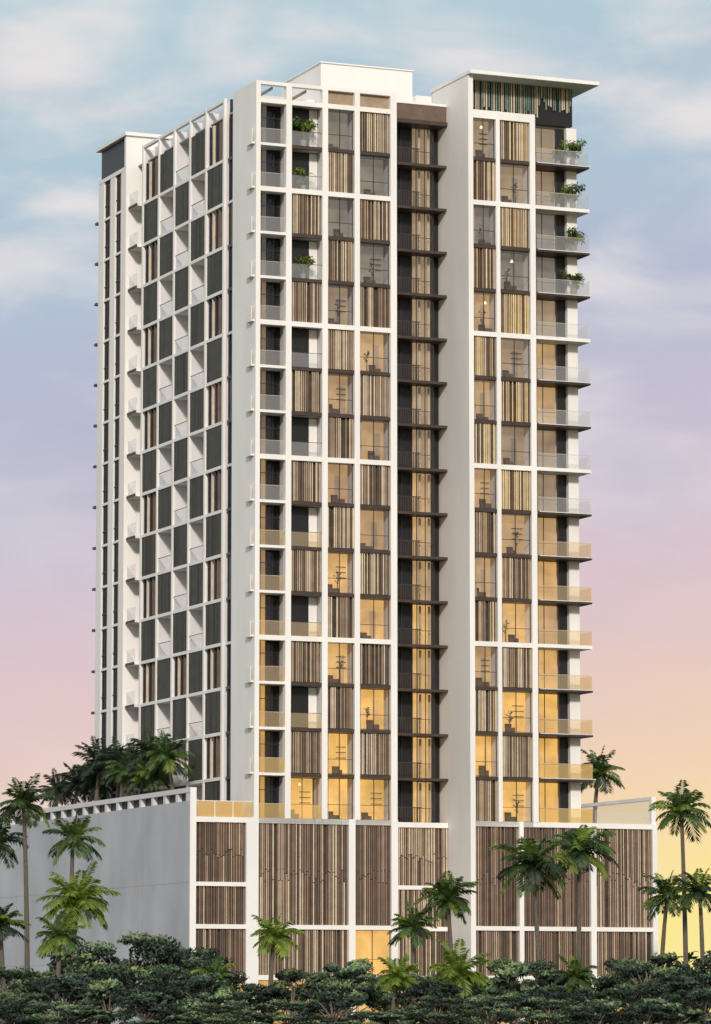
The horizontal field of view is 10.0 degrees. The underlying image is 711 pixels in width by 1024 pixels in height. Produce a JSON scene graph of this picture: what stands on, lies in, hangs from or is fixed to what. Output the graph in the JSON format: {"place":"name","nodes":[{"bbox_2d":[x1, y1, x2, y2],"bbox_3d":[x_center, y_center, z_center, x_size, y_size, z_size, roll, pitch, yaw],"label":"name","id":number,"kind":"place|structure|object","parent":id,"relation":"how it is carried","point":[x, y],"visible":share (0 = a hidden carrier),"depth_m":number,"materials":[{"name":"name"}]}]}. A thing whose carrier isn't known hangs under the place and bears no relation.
{"place":"outdoors","nodes":[
{"label":"outdoors","id":0,"kind":"place"},
{"bbox_2d":[0,61,657,1023],"bbox_3d":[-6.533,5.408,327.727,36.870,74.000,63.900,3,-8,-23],"label":"apartment tower","id":1,"kind":"structure","parent":0,"point":[336,589],"depth_m":302.04,"materials":[{"name":"white paint"}]},
{"bbox_2d":[36,768,80,807],"bbox_3d":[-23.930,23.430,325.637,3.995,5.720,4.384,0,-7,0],"label":"palm tree","id":2,"kind":"object","parent":1,"relation":"on","point":[55,791],"visible":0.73,"depth_m":325.44,"materials":[{"name":"green plant"}]},
{"bbox_2d":[54,762,93,804],"bbox_3d":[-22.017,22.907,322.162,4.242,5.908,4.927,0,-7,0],"label":"palm tree","id":3,"kind":"object","parent":1,"relation":"on","point":[69,786],"visible":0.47,"depth_m":322.14,"materials":[{"name":"green plant"}]},
{"bbox_2d":[69,758,116,802],"bbox_3d":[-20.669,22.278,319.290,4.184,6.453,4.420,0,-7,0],"label":"palm tree","id":4,"kind":"object","parent":1,"relation":"on","point":[84,785],"visible":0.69,"depth_m":318.77,"materials":[{"name":"green plant"}]},
{"bbox_2d":[71,736,125,800],"bbox_3d":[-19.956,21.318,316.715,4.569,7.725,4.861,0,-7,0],"label":"palm tree","id":5,"kind":"object","parent":1,"relation":"on","point":[88,765],"visible":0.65,"depth_m":316.39,"materials":[{"name":"green plant"}]},
{"bbox_2d":[89,737,141,797],"bbox_3d":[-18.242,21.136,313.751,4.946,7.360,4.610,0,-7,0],"label":"palm tree","id":6,"kind":"object","parent":1,"relation":"on","point":[108,756],"visible":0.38,"depth_m":313.66,"materials":[{"name":"green plant"}]},
{"bbox_2d":[104,751,141,795],"bbox_3d":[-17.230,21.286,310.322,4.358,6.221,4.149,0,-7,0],"label":"palm tree","id":7,"kind":"object","parent":1,"relation":"on","point":[121,772],"visible":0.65,"depth_m":310.11,"materials":[{"name":"green plant"}]},
{"bbox_2d":[119,728,174,792],"bbox_3d":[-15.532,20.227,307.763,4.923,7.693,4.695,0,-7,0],"label":"palm tree","id":8,"kind":"object","parent":1,"relation":"on","point":[143,746],"visible":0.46,"depth_m":307.57,"materials":[{"name":"green plant"}]},
{"bbox_2d":[126,758,173,794],"bbox_3d":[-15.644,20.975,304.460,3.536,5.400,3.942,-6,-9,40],"label":"palm tree","id":9,"kind":"object","parent":1,"relation":"on","point":[139,779],"visible":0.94,"depth_m":304.07,"materials":[{"name":"green plant"}]},
{"bbox_2d":[145,730,194,789],"bbox_3d":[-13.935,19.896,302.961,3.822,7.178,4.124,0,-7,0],"label":"palm tree","id":10,"kind":"object","parent":1,"relation":"on","point":[170,755],"visible":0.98,"depth_m":302.88,"materials":[{"name":"green plant"}]},
{"bbox_2d":[292,254,315,277],"bbox_3d":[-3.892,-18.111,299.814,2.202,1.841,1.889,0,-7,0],"label":"potted plant","id":11,"kind":"object","parent":1,"relation":"on","point":[303,261],"visible":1,"depth_m":299.43,"materials":[{"name":"green plant"}]},
{"bbox_2d":[293,167,315,188],"bbox_3d":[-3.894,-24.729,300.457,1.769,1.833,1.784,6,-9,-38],"label":"potted plant","id":12,"kind":"object","parent":1,"relation":"on","point":[300,170],"visible":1,"depth_m":300.21,"materials":[{"name":"green plant"}]},
{"bbox_2d":[292,116,317,145],"bbox_3d":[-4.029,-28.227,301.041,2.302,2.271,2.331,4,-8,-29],"label":"potted plant","id":13,"kind":"object","parent":1,"relation":"on","point":[308,125],"visible":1,"depth_m":300.72,"materials":[{"name":"green plant"}]},
{"bbox_2d":[549,191,566,206],"bbox_3d":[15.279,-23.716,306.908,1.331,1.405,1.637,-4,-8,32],"label":"potted plant","id":14,"kind":"object","parent":1,"relation":"on","point":[557,195],"visible":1,"depth_m":306.86,"materials":[{"name":"green plant"}]},
{"bbox_2d":[550,147,567,163],"bbox_3d":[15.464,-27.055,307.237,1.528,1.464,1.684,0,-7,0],"label":"potted plant","id":15,"kind":"object","parent":1,"relation":"on","point":[558,153],"visible":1,"depth_m":307.21,"materials":[{"name":"green plant"}]},
{"bbox_2d":[560,182,584,207],"bbox_3d":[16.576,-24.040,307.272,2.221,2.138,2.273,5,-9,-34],"label":"potted plant","id":16,"kind":"object","parent":1,"relation":"on","point":[568,191],"visible":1,"depth_m":307.17,"materials":[{"name":"green plant"}]},
{"bbox_2d":[560,270,585,294],"bbox_3d":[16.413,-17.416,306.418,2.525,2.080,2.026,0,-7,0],"label":"potted plant","id":17,"kind":"object","parent":1,"relation":"on","point":[576,278],"visible":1,"depth_m":306.46,"materials":[{"name":"green plant"}]},
{"bbox_2d":[559,139,587,164],"bbox_3d":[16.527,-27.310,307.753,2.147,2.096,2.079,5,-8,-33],"label":"potted plant","id":18,"kind":"object","parent":1,"relation":"on","point":[573,146],"visible":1,"depth_m":307.65,"materials":[{"name":"green plant"}]},
{"bbox_2d":[561,227,586,250],"bbox_3d":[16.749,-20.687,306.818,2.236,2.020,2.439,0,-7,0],"label":"potted plant","id":19,"kind":"object","parent":1,"relation":"on","point":[576,234],"visible":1,"depth_m":306.85,"materials":[{"name":"green plant"}]},
{"bbox_2d":[581,745,625,822],"bbox_3d":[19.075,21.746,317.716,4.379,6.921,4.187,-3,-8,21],"label":"palm tree","id":20,"kind":"object","parent":1,"relation":"on","point":[597,771],"visible":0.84,"depth_m":317.44,"materials":[{"name":"green plant"}]},
{"bbox_2d":[0,0,710,1011],"label":"sky","id":21,"kind":"structure","parent":0,"point":[76,76],"materials":[{"name":"blue"}]},
{"label":"ground","id":22,"kind":"structure","parent":0,"visible":0},
{"bbox_2d":[0,814,28,868],"bbox_3d":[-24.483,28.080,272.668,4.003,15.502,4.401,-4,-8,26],"label":"palm tree","id":23,"kind":"object","parent":22,"relation":"on","point":[4,847],"visible":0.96,"depth_m":273.41,"materials":[{"name":"green plant"}]},
{"bbox_2d":[0,903,30,1023],"bbox_3d":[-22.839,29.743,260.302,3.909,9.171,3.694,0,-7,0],"label":"palm tree","id":24,"kind":"object","parent":22,"relation":"on","point":[6,930],"visible":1,"depth_m":260.36,"materials":[{"name":"green plant"}]},
{"bbox_2d":[0,977,39,1023],"bbox_3d":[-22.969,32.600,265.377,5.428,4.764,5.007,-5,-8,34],"label":"broadleaf tree","id":25,"kind":"object","parent":22,"relation":"on","point":[12,981],"visible":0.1,"depth_m":264.15,"materials":[{"name":"green plant"}]},
{"bbox_2d":[0,965,46,1021],"bbox_3d":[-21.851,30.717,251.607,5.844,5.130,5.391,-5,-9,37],"label":"broadleaf tree","id":26,"kind":"object","parent":22,"relation":"on","point":[17,974],"visible":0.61,"depth_m":250.56,"materials":[{"name":"green plant"}]},
{"bbox_2d":[0,1000,46,1023],"bbox_3d":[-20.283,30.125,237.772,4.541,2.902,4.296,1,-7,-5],"label":"broadleaf tree","id":27,"kind":"object","parent":22,"relation":"on","point":[16,1017],"visible":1,"depth_m":237.25,"materials":[{"name":"green plant"}]},
{"bbox_2d":[0,773,56,972],"bbox_3d":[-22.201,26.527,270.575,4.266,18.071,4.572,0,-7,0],"label":"palm tree","id":28,"kind":"object","parent":22,"relation":"on","point":[23,800],"visible":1,"depth_m":270.95,"materials":[{"name":"green plant"}]},
{"bbox_2d":[0,992,59,1019],"bbox_3d":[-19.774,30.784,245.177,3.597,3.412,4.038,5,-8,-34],"label":"broadleaf tree","id":29,"kind":"object","parent":22,"relation":"on","point":[37,997],"visible":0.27,"depth_m":244.69,"materials":[{"name":"green plant"}]},
{"bbox_2d":[17,970,60,1014],"bbox_3d":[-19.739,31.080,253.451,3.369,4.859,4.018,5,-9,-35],"label":"broadleaf tree","id":30,"kind":"object","parent":22,"relation":"on","point":[49,975],"visible":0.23,"depth_m":253.29,"materials":[{"name":"green plant"}]},
{"bbox_2d":[7,966,75,1002],"bbox_3d":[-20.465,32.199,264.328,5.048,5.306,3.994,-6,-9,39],"label":"broadleaf tree","id":31,"kind":"object","parent":22,"relation":"on","point":[61,972],"visible":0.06,"depth_m":263.35,"materials":[{"name":"green plant"}]},
{"bbox_2d":[17,1000,79,1023],"bbox_3d":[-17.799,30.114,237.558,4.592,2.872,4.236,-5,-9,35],"label":"broadleaf tree","id":32,"kind":"object","parent":22,"relation":"on","point":[53,1019],"visible":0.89,"depth_m":237.43,"materials":[{"name":"green plant"}]},
{"bbox_2d":[35,910,85,998],"bbox_3d":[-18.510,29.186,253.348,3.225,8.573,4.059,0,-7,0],"label":"palm tree","id":33,"kind":"object","parent":22,"relation":"on","point":[59,933],"visible":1,"depth_m":253.30,"materials":[{"name":"green plant"}]},
{"bbox_2d":[25,972,106,1023],"bbox_3d":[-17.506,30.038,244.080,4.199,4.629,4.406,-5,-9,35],"label":"broadleaf tree","id":34,"kind":"object","parent":22,"relation":"on","point":[66,983],"visible":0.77,"depth_m":243.41,"materials":[{"name":"green plant"}]},
{"bbox_2d":[42,809,104,1000],"bbox_3d":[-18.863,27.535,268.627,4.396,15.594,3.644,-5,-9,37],"label":"palm tree","id":35,"kind":"object","parent":22,"relation":"on","point":[74,839],"visible":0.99,"depth_m":268.88,"materials":[{"name":"green plant"}]},
{"bbox_2d":[35,861,120,1003],"bbox_3d":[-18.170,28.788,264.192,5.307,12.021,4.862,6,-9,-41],"label":"palm tree","id":36,"kind":"object","parent":22,"relation":"on","point":[79,898],"visible":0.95,"depth_m":264.27,"materials":[{"name":"green plant"}]},
{"bbox_2d":[46,948,124,1001],"bbox_3d":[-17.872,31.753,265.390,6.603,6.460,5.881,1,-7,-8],"label":"broadleaf tree","id":37,"kind":"object","parent":22,"relation":"on","point":[66,960],"visible":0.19,"depth_m":264.43,"materials":[{"name":"green plant"}]},
{"bbox_2d":[66,1004,115,1023],"bbox_3d":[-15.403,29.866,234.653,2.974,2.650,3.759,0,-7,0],"label":"broadleaf tree","id":38,"kind":"object","parent":22,"relation":"on","point":[90,1014],"visible":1,"depth_m":234.74,"materials":[{"name":"green plant"}]},
{"bbox_2d":[71,980,135,1023],"bbox_3d":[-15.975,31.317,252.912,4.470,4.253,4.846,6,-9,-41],"label":"broadleaf tree","id":39,"kind":"object","parent":22,"relation":"on","point":[108,994],"visible":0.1,"depth_m":252.49,"materials":[{"name":"green plant"}]},
{"bbox_2d":[81,977,129,1023],"bbox_3d":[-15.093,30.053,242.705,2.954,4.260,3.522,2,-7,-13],"label":"broadleaf tree","id":40,"kind":"object","parent":22,"relation":"on","point":[97,988],"visible":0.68,"depth_m":241.91,"materials":[{"name":"green plant"}]},
{"bbox_2d":[66,930,189,1023],"bbox_3d":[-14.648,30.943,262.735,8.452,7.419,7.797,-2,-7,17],"label":"broadleaf tree","id":41,"kind":"object","parent":22,"relation":"on","point":[87,962],"visible":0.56,"depth_m":261.12,"materials":[{"name":"green plant"}]},
{"bbox_2d":[109,991,178,1023],"bbox_3d":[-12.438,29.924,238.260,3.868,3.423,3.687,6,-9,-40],"label":"broadleaf tree","id":42,"kind":"object","parent":22,"relation":"on","point":[145,1000],"visible":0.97,"depth_m":237.87,"materials":[{"name":"green plant"}]},
{"bbox_2d":[119,978,187,1023],"bbox_3d":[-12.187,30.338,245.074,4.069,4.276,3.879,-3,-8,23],"label":"broadleaf tree","id":43,"kind":"object","parent":22,"relation":"on","point":[176,989],"visible":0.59,"depth_m":244.84,"materials":[{"name":"green plant"}]},
{"bbox_2d":[95,936,213,1001],"bbox_3d":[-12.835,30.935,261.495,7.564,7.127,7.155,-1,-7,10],"label":"broadleaf tree","id":44,"kind":"object","parent":22,"relation":"on","point":[199,961],"visible":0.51,"depth_m":261.01,"materials":[{"name":"green plant"}]},
{"bbox_2d":[129,967,208,1023],"bbox_3d":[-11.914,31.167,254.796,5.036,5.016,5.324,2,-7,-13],"label":"broadleaf tree","id":45,"kind":"object","parent":22,"relation":"on","point":[178,975],"visible":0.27,"depth_m":254.59,"materials":[{"name":"green plant"}]},
{"bbox_2d":[140,1012,205,1023],"bbox_3d":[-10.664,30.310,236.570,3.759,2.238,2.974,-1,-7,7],"label":"broadleaf tree","id":46,"kind":"object","parent":22,"relation":"on","point":[177,1019],"visible":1,"depth_m":235.90,"materials":[{"name":"green plant"}]},
{"bbox_2d":[159,946,248,991],"bbox_3d":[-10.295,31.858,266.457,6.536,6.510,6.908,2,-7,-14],"label":"broadleaf tree","id":47,"kind":"object","parent":22,"relation":"on","point":[241,979],"visible":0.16,"depth_m":266.11,"materials":[{"name":"green plant"}]},
{"bbox_2d":[177,989,239,1023],"bbox_3d":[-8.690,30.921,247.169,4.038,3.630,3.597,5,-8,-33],"label":"broadleaf tree","id":48,"kind":"object","parent":22,"relation":"on","point":[220,996],"visible":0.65,"depth_m":246.55,"materials":[{"name":"green plant"}]},
{"bbox_2d":[165,971,252,1023],"bbox_3d":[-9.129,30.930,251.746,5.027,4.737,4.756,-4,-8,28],"label":"broadleaf tree","id":49,"kind":"object","parent":22,"relation":"on","point":[205,979],"visible":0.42,"depth_m":251.48,"materials":[{"name":"green plant"}]},
{"bbox_2d":[190,951,235,1023],"bbox_3d":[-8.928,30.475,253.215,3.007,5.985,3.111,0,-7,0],"label":"palm tree","id":50,"kind":"object","parent":22,"relation":"on","point":[213,967],"visible":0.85,"depth_m":253.16,"materials":[{"name":"green plant"}]},
{"bbox_2d":[180,1002,255,1023],"bbox_3d":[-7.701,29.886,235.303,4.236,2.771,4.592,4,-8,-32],"label":"broadleaf tree","id":51,"kind":"object","parent":22,"relation":"on","point":[230,1018],"visible":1,"depth_m":234.44,"materials":[{"name":"green plant"}]},
{"bbox_2d":[230,983,264,1021],"bbox_3d":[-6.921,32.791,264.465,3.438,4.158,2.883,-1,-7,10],"label":"broadleaf tree","id":52,"kind":"object","parent":22,"relation":"on","point":[254,997],"visible":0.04,"depth_m":264.11,"materials":[{"name":"green plant"}]},
{"bbox_2d":[222,1000,276,1023],"bbox_3d":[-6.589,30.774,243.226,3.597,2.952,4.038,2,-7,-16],"label":"broadleaf tree","id":53,"kind":"object","parent":22,"relation":"on","point":[264,1017],"visible":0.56,"depth_m":242.42,"materials":[{"name":"green plant"}]},
{"bbox_2d":[227,983,279,1023],"bbox_3d":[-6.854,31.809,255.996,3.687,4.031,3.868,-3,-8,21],"label":"broadleaf tree","id":54,"kind":"object","parent":22,"relation":"on","point":[254,988],"visible":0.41,"depth_m":255.48,"materials":[{"name":"green plant"}]},
{"bbox_2d":[248,1021,282,1023],"bbox_3d":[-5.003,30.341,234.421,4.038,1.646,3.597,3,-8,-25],"label":"broadleaf tree","id":55,"kind":"object","parent":22,"relation":"on","point":[260,1023],"visible":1,"depth_m":233.76,"materials":[{"name":"green plant"}]},
{"bbox_2d":[249,912,304,1002],"bbox_3d":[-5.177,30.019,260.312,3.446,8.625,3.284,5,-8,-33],"label":"palm tree","id":56,"kind":"object","parent":22,"relation":"on","point":[274,935],"visible":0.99,"depth_m":260.22,"materials":[{"name":"green plant"}]},
{"bbox_2d":[260,999,321,1023],"bbox_3d":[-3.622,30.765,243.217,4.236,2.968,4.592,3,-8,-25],"label":"broadleaf tree","id":57,"kind":"object","parent":22,"relation":"on","point":[291,1018],"visible":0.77,"depth_m":242.20,"materials":[{"name":"green plant"}]},
{"bbox_2d":[258,967,328,1021],"bbox_3d":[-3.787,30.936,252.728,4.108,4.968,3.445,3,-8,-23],"label":"broadleaf tree","id":58,"kind":"object","parent":22,"relation":"on","point":[277,991],"visible":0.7,"depth_m":252.55,"materials":[{"name":"green plant"}]},
{"bbox_2d":[273,968,333,1021],"bbox_3d":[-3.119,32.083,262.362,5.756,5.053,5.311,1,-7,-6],"label":"broadleaf tree","id":59,"kind":"object","parent":22,"relation":"on","point":[287,996],"visible":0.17,"depth_m":261.81,"materials":[{"name":"green plant"}]},
{"bbox_2d":[302,996,346,1023],"bbox_3d":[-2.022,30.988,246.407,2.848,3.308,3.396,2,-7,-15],"label":"broadleaf tree","id":60,"kind":"object","parent":22,"relation":"on","point":[339,1019],"visible":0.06,"depth_m":245.58,"materials":[{"name":"green plant"}]},
{"bbox_2d":[297,991,370,1023],"bbox_3d":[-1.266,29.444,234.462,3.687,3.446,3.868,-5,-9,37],"label":"broadleaf tree","id":61,"kind":"object","parent":22,"relation":"on","point":[333,999],"visible":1,"depth_m":234.23,"materials":[{"name":"green plant"}]},
{"bbox_2d":[295,957,388,1018],"bbox_3d":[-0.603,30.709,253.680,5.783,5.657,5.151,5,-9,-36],"label":"broadleaf tree","id":62,"kind":"object","parent":22,"relation":"on","point":[354,970],"visible":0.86,"depth_m":252.49,"materials":[{"name":"green plant"}]},
{"bbox_2d":[332,972,380,1017],"bbox_3d":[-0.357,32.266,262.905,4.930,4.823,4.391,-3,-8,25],"label":"broadleaf tree","id":63,"kind":"object","parent":22,"relation":"on","point":[360,979],"visible":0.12,"depth_m":262.63,"materials":[{"name":"green plant"}]},
{"bbox_2d":[346,1010,410,1023],"bbox_3d":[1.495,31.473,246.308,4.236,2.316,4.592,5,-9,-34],"label":"broadleaf tree","id":64,"kind":"object","parent":22,"relation":"on","point":[372,1012],"visible":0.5,"depth_m":245.19,"materials":[{"name":"green plant"}]},
{"bbox_2d":[368,1013,417,1023],"bbox_3d":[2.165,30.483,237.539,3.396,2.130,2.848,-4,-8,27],"label":"broadleaf tree","id":65,"kind":"object","parent":22,"relation":"on","point":[385,1019],"visible":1,"depth_m":237.25,"materials":[{"name":"green plant"}]},
{"bbox_2d":[367,972,424,1021],"bbox_3d":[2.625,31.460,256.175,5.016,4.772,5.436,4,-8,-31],"label":"broadleaf tree","id":66,"kind":"object","parent":22,"relation":"on","point":[384,1000],"visible":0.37,"depth_m":255.99,"materials":[{"name":"green plant"}]},
{"bbox_2d":[374,952,421,1020],"bbox_3d":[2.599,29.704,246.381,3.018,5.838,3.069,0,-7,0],"label":"palm tree","id":67,"kind":"object","parent":22,"relation":"on","point":[399,973],"visible":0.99,"depth_m":246.12,"materials":[{"name":"green plant"}]},
{"bbox_2d":[386,982,418,1021],"bbox_3d":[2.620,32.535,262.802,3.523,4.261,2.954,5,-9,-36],"label":"broadleaf tree","id":68,"kind":"object","parent":22,"relation":"on","point":[413,1019],"visible":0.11,"depth_m":262.62,"materials":[{"name":"green plant"}]},
{"bbox_2d":[387,901,438,984],"bbox_3d":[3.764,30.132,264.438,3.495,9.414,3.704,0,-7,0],"label":"palm tree","id":69,"kind":"object","parent":22,"relation":"on","point":[412,923],"visible":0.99,"depth_m":264.33,"materials":[{"name":"green plant"}]},
{"bbox_2d":[395,980,462,1023],"bbox_3d":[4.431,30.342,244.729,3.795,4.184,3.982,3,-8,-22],"label":"broadleaf tree","id":70,"kind":"object","parent":22,"relation":"on","point":[427,987],"visible":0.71,"depth_m":244.06,"materials":[{"name":"green plant"}]},
{"bbox_2d":[402,995,476,1023],"bbox_3d":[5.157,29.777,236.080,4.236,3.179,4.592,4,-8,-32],"label":"broadleaf tree","id":71,"kind":"object","parent":22,"relation":"on","point":[454,1016],"visible":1,"depth_m":235.29,"materials":[{"name":"green plant"}]},
{"bbox_2d":[413,871,479,950],"bbox_3d":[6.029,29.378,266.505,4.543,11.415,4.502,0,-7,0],"label":"palm tree","id":72,"kind":"object","parent":22,"relation":"on","point":[446,894],"visible":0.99,"depth_m":266.45,"materials":[{"name":"green plant"}]},
{"bbox_2d":[416,970,476,1023],"bbox_3d":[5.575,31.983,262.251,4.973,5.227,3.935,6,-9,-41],"label":"broadleaf tree","id":73,"kind":"object","parent":22,"relation":"on","point":[428,976],"visible":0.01,"depth_m":262.95,"materials":[{"name":"green plant"}]},
{"bbox_2d":[419,977,482,1019],"bbox_3d":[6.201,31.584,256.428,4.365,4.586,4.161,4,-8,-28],"label":"broadleaf tree","id":74,"kind":"object","parent":22,"relation":"on","point":[478,990],"visible":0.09,"depth_m":256.42,"materials":[{"name":"green plant"}]},
{"bbox_2d":[428,938,493,1003],"bbox_3d":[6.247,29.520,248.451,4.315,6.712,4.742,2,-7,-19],"label":"palm tree","id":75,"kind":"object","parent":22,"relation":"on","point":[454,972],"visible":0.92,"depth_m":248.02,"materials":[{"name":"green plant"}]},
{"bbox_2d":[451,995,515,1023],"bbox_3d":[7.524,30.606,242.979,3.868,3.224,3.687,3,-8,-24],"label":"broadleaf tree","id":76,"kind":"object","parent":22,"relation":"on","point":[492,1004],"visible":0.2,"depth_m":242.43,"materials":[{"name":"green plant"}]},
{"bbox_2d":[462,993,520,1023],"bbox_3d":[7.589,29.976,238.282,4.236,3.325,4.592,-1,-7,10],"label":"broadleaf tree","id":77,"kind":"object","parent":22,"relation":"on","point":[488,1015],"visible":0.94,"depth_m":237.86,"materials":[{"name":"green plant"}]},
{"bbox_2d":[483,960,530,1023],"bbox_3d":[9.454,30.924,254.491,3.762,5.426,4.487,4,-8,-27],"label":"broadleaf tree","id":78,"kind":"object","parent":22,"relation":"on","point":[506,974],"visible":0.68,"depth_m":253.29,"materials":[{"name":"green plant"}]},
{"bbox_2d":[490,990,545,1023],"bbox_3d":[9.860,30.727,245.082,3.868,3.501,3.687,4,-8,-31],"label":"broadleaf tree","id":79,"kind":"object","parent":22,"relation":"on","point":[521,1001],"visible":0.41,"depth_m":244.81,"materials":[{"name":"green plant"}]},
{"bbox_2d":[488,957,559,1020],"bbox_3d":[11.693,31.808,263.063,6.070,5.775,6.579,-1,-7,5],"label":"broadleaf tree","id":80,"kind":"object","parent":22,"relation":"on","point":[537,967],"visible":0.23,"depth_m":261.80,"materials":[{"name":"green plant"}]},
{"bbox_2d":[487,836,575,1023],"bbox_3d":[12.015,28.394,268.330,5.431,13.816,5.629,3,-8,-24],"label":"palm tree","id":81,"kind":"object","parent":22,"relation":"on","point":[532,858],"visible":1,"depth_m":268.52,"materials":[{"name":"green plant"}]},
{"bbox_2d":[513,997,583,1023],"bbox_3d":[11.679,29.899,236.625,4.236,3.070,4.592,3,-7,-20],"label":"broadleaf tree","id":82,"kind":"object","parent":22,"relation":"on","point":[553,1017],"visible":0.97,"depth_m":235.65,"materials":[{"name":"green plant"}]},
{"bbox_2d":[531,968,574,1011],"bbox_3d":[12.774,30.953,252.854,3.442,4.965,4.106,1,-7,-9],"label":"broadleaf tree","id":83,"kind":"object","parent":22,"relation":"on","point":[544,975],"visible":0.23,"depth_m":252.69,"materials":[{"name":"green plant"}]},
{"bbox_2d":[526,985,591,1022],"bbox_3d":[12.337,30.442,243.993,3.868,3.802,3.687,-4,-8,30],"label":"broadleaf tree","id":84,"kind":"object","parent":22,"relation":"on","point":[560,993],"visible":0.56,"depth_m":243.81,"materials":[{"name":"green plant"}]},
{"bbox_2d":[550,953,598,1005],"bbox_3d":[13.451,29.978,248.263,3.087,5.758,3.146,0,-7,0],"label":"palm tree","id":85,"kind":"object","parent":22,"relation":"on","point":[576,976],"visible":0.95,"depth_m":248.08,"materials":[{"name":"green plant"}]},
{"bbox_2d":[543,824,618,968],"bbox_3d":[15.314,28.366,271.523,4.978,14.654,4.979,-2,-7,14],"label":"palm tree","id":86,"kind":"object","parent":22,"relation":"on","point":[577,848],"visible":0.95,"depth_m":271.72,"materials":[{"name":"green plant"}]},
{"bbox_2d":[563,1002,620,1023],"bbox_3d":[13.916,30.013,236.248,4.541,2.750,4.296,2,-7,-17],"label":"broadleaf tree","id":87,"kind":"object","parent":22,"relation":"on","point":[586,1011],"visible":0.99,"depth_m":235.41,"materials":[{"name":"green plant"}]},
{"bbox_2d":[584,999,621,1023],"bbox_3d":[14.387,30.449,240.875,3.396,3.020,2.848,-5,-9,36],"label":"broadleaf tree","id":88,"kind":"object","parent":22,"relation":"on","point":[617,1004],"visible":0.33,"depth_m":240.48,"materials":[{"name":"green plant"}]},
{"bbox_2d":[579,972,639,1023],"bbox_3d":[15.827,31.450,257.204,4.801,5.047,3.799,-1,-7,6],"label":"broadleaf tree","id":89,"kind":"object","parent":22,"relation":"on","point":[598,995],"visible":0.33,"depth_m":256.89,"materials":[{"name":"green plant"}]},
{"bbox_2d":[610,1002,667,1023],"bbox_3d":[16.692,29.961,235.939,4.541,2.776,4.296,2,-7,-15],"label":"broadleaf tree","id":90,"kind":"object","parent":22,"relation":"on","point":[628,1015],"visible":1,"depth_m":235.21,"materials":[{"name":"green plant"}]},
{"bbox_2d":[590,951,692,1004],"bbox_3d":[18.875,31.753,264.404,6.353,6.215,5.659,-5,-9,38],"label":"broadleaf tree","id":91,"kind":"object","parent":22,"relation":"on","point":[664,958],"visible":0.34,"depth_m":264.09,"materials":[{"name":"green plant"}]},
{"bbox_2d":[597,960,692,1020],"bbox_3d":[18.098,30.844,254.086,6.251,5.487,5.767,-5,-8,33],"label":"broadleaf tree","id":92,"kind":"object","parent":22,"relation":"on","point":[629,969],"visible":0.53,"depth_m":254.19,"materials":[{"name":"green plant"}]},
{"bbox_2d":[608,981,690,1023],"bbox_3d":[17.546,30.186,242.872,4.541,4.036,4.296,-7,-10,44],"label":"broadleaf tree","id":93,"kind":"object","parent":22,"relation":"on","point":[648,989],"visible":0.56,"depth_m":242.68,"materials":[{"name":"green plant"}]},
{"bbox_2d":[637,870,693,1023],"bbox_3d":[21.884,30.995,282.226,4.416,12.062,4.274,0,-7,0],"label":"palm tree","id":94,"kind":"object","parent":22,"relation":"on","point":[667,891],"visible":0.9,"depth_m":282.53,"materials":[{"name":"green plant"}]},
{"bbox_2d":[643,997,709,1023],"bbox_3d":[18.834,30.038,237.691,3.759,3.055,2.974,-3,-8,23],"label":"broadleaf tree","id":95,"kind":"object","parent":22,"relation":"on","point":[670,1010],"visible":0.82,"depth_m":237.66,"materials":[{"name":"green plant"}]},
{"bbox_2d":[648,780,710,971],"bbox_3d":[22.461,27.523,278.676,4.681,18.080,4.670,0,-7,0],"label":"palm tree","id":96,"kind":"object","parent":22,"relation":"on","point":[681,806],"visible":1,"depth_m":279.10,"materials":[{"name":"green plant"}]},
{"bbox_2d":[651,968,707,1023],"bbox_3d":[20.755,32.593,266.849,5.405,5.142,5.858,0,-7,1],"label":"broadleaf tree","id":97,"kind":"object","parent":22,"relation":"on","point":[682,974],"visible":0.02,"depth_m":267.80,"materials":[{"name":"green plant"}]},
{"bbox_2d":[663,951,710,1023],"bbox_3d":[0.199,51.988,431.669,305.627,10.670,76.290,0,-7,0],"label":"distant tree line","id":98,"kind":"object","parent":22,"relation":"on","point":[690,956],"depth_m":402.26,"materials":[{"name":"green plant"}]},
{"bbox_2d":[666,950,710,987],"bbox_3d":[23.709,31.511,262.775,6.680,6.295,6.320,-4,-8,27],"label":"broadleaf tree","id":99,"kind":"object","parent":22,"relation":"on","point":[701,963],"visible":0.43,"depth_m":262.56,"materials":[{"name":"green plant"}]},
{"bbox_2d":[667,973,710,1023],"bbox_3d":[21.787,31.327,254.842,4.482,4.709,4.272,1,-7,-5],"label":"broadleaf tree","id":100,"kind":"object","parent":22,"relation":"on","point":[703,980],"visible":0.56,"depth_m":254.36,"materials":[{"name":"green plant"}]},
{"bbox_2d":[670,987,710,1023],"bbox_3d":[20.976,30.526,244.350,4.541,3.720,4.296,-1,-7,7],"label":"broadleaf tree","id":101,"kind":"object","parent":22,"relation":"on","point":[701,994],"visible":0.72,"depth_m":243.72,"materials":[{"name":"green plant"}]},
{"bbox_2d":[672,868,710,969],"bbox_3d":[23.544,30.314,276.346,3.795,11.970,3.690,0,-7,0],"label":"palm tree","id":102,"kind":"object","parent":22,"relation":"on","point":[699,894],"visible":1,"depth_m":276.52,"materials":[{"name":"green plant"}]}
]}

